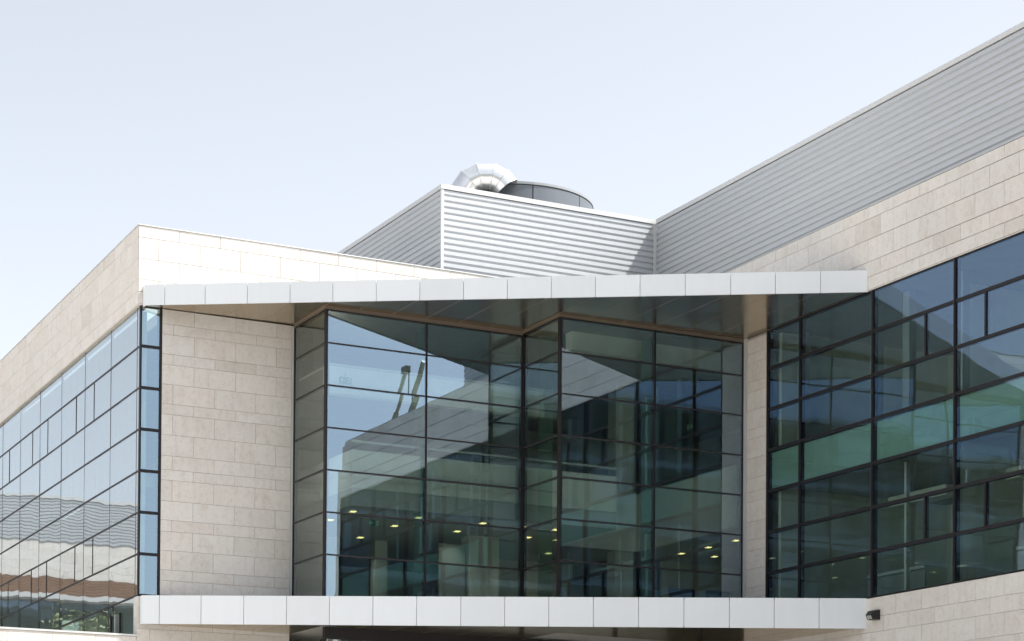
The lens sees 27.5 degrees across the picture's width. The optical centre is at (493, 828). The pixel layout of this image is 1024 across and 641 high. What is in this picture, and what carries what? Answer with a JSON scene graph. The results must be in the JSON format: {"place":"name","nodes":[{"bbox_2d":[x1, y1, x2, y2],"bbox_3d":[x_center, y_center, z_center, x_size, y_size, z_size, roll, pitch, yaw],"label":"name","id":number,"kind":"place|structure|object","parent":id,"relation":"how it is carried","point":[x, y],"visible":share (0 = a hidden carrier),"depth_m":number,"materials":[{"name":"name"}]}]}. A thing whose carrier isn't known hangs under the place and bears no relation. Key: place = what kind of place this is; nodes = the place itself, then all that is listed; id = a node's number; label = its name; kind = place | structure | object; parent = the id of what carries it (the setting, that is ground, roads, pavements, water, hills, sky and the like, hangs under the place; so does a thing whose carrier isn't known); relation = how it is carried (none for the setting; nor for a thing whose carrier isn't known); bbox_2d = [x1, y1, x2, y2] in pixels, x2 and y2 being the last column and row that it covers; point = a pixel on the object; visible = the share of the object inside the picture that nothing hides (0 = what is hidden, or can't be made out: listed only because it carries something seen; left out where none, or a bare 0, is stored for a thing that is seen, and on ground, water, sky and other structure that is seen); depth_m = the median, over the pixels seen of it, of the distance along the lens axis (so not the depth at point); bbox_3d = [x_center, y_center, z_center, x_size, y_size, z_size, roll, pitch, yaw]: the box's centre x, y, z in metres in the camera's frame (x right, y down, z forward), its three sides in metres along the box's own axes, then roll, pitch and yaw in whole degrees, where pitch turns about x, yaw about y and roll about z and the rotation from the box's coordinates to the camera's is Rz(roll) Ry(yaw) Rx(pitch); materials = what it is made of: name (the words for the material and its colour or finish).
{"place":"outdoors","nodes":[
{"label":"outdoors","id":0,"kind":"place"},
{"bbox_2d":[0,224,507,640],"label":"office wing","id":1,"kind":"structure","parent":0,"point":[140,455],"depth_m":50.86,"materials":[{"name":"beige stone"}]},
{"bbox_2d":[338,184,656,278],"bbox_3d":[-2.824,-14.383,63.777,6.491,4.040,19.340,1,-1,-27],"label":"plant room","id":2,"kind":"object","parent":1,"relation":"on","point":[455,228],"visible":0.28,"depth_m":55.10,"materials":[{"name":"silver metal"}]},
{"bbox_2d":[452,163,516,192],"bbox_3d":[-0.502,-17.009,55.635,2.067,1.277,1.474,1,-1,-27],"label":"exhaust duct","id":3,"kind":"object","parent":2,"relation":"on","point":[495,178],"visible":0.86,"depth_m":55.31,"materials":[{"name":"metal"}]},
{"bbox_2d":[482,181,593,208],"bbox_3d":[0.479,-16.798,57.994,4.570,0.791,4.572,1,-1,-27],"label":"rooftop drum","id":4,"kind":"object","parent":2,"relation":"on","point":[547,192],"visible":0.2,"depth_m":55.93,"materials":[{"name":"grey metal"}]},
{"bbox_2d":[0,0,1023,359],"label":"sky","id":5,"kind":"structure","parent":0,"point":[309,124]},
{"bbox_2d":[656,21,1023,640],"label":"office wing","id":6,"kind":"structure","parent":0,"point":[891,471],"depth_m":47.98,"materials":[{"name":"blue glass"}]},
{"bbox_2d":[866,610,879,620],"bbox_3d":[8.579,-4.841,47.414,0.241,0.229,0.235,1,-1,-27],"label":"wall lamp","id":7,"kind":"object","parent":6,"relation":"attached to","point":[873,615],"visible":1,"depth_m":47.33,"materials":[{"name":"black metal"}]},
{"label":"plaza ground","id":8,"kind":"structure","parent":0,"visible":0},
{"bbox_2d":[0,627,136,640],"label":"terrace wall","id":9,"kind":"structure","parent":8,"relation":"on","point":[17,634],"depth_m":48.36,"materials":[{"name":"stone"}]},
{"bbox_2d":[289,306,778,640],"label":"glazed atrium","id":10,"kind":"object","parent":8,"relation":"on","point":[598,456],"visible":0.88,"depth_m":54.00,"materials":[{"name":"glass"}]},
{"bbox_2d":[438,543,464,596],"bbox_3d":[-1.091,-6.304,54.082,0.750,2.100,0.020,1,-1,-27],"label":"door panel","id":11,"kind":"structure","parent":10,"relation":"in","point":[451,579],"depth_m":54.08,"materials":[{"name":"glass"}]},
{"bbox_2d":[140,595,866,640],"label":"canopy","id":12,"kind":"object","parent":10,"relation":"attached to","point":[698,619],"visible":1,"depth_m":48.61,"materials":[{"name":"white metal"}]},
{"bbox_2d":[143,270,867,338],"bbox_3d":[0.306,-12.510,50.722,16.891,0.588,4.266,0,-1,4],"label":"canopy","id":13,"kind":"object","parent":10,"relation":"attached to","point":[741,305],"visible":1,"depth_m":48.97,"materials":[{"name":"white metal"}]},
{"bbox_2d":[668,586,695,597],"bbox_3d":[5.305,-6.250,59.100,0.900,1.120,0.058,1,-1,-27],"label":"window","id":14,"kind":"structure","parent":10,"relation":"attached to","point":[679,592],"depth_m":59.08,"materials":[{"name":"glass"}]},
{"bbox_2d":[705,589,732,599],"bbox_3d":[6.419,-6.233,59.666,0.900,1.120,0.058,1,-1,-27],"label":"window","id":15,"kind":"structure","parent":10,"relation":"attached to","point":[710,593],"depth_m":59.64,"materials":[{"name":"glass"}]}
]}

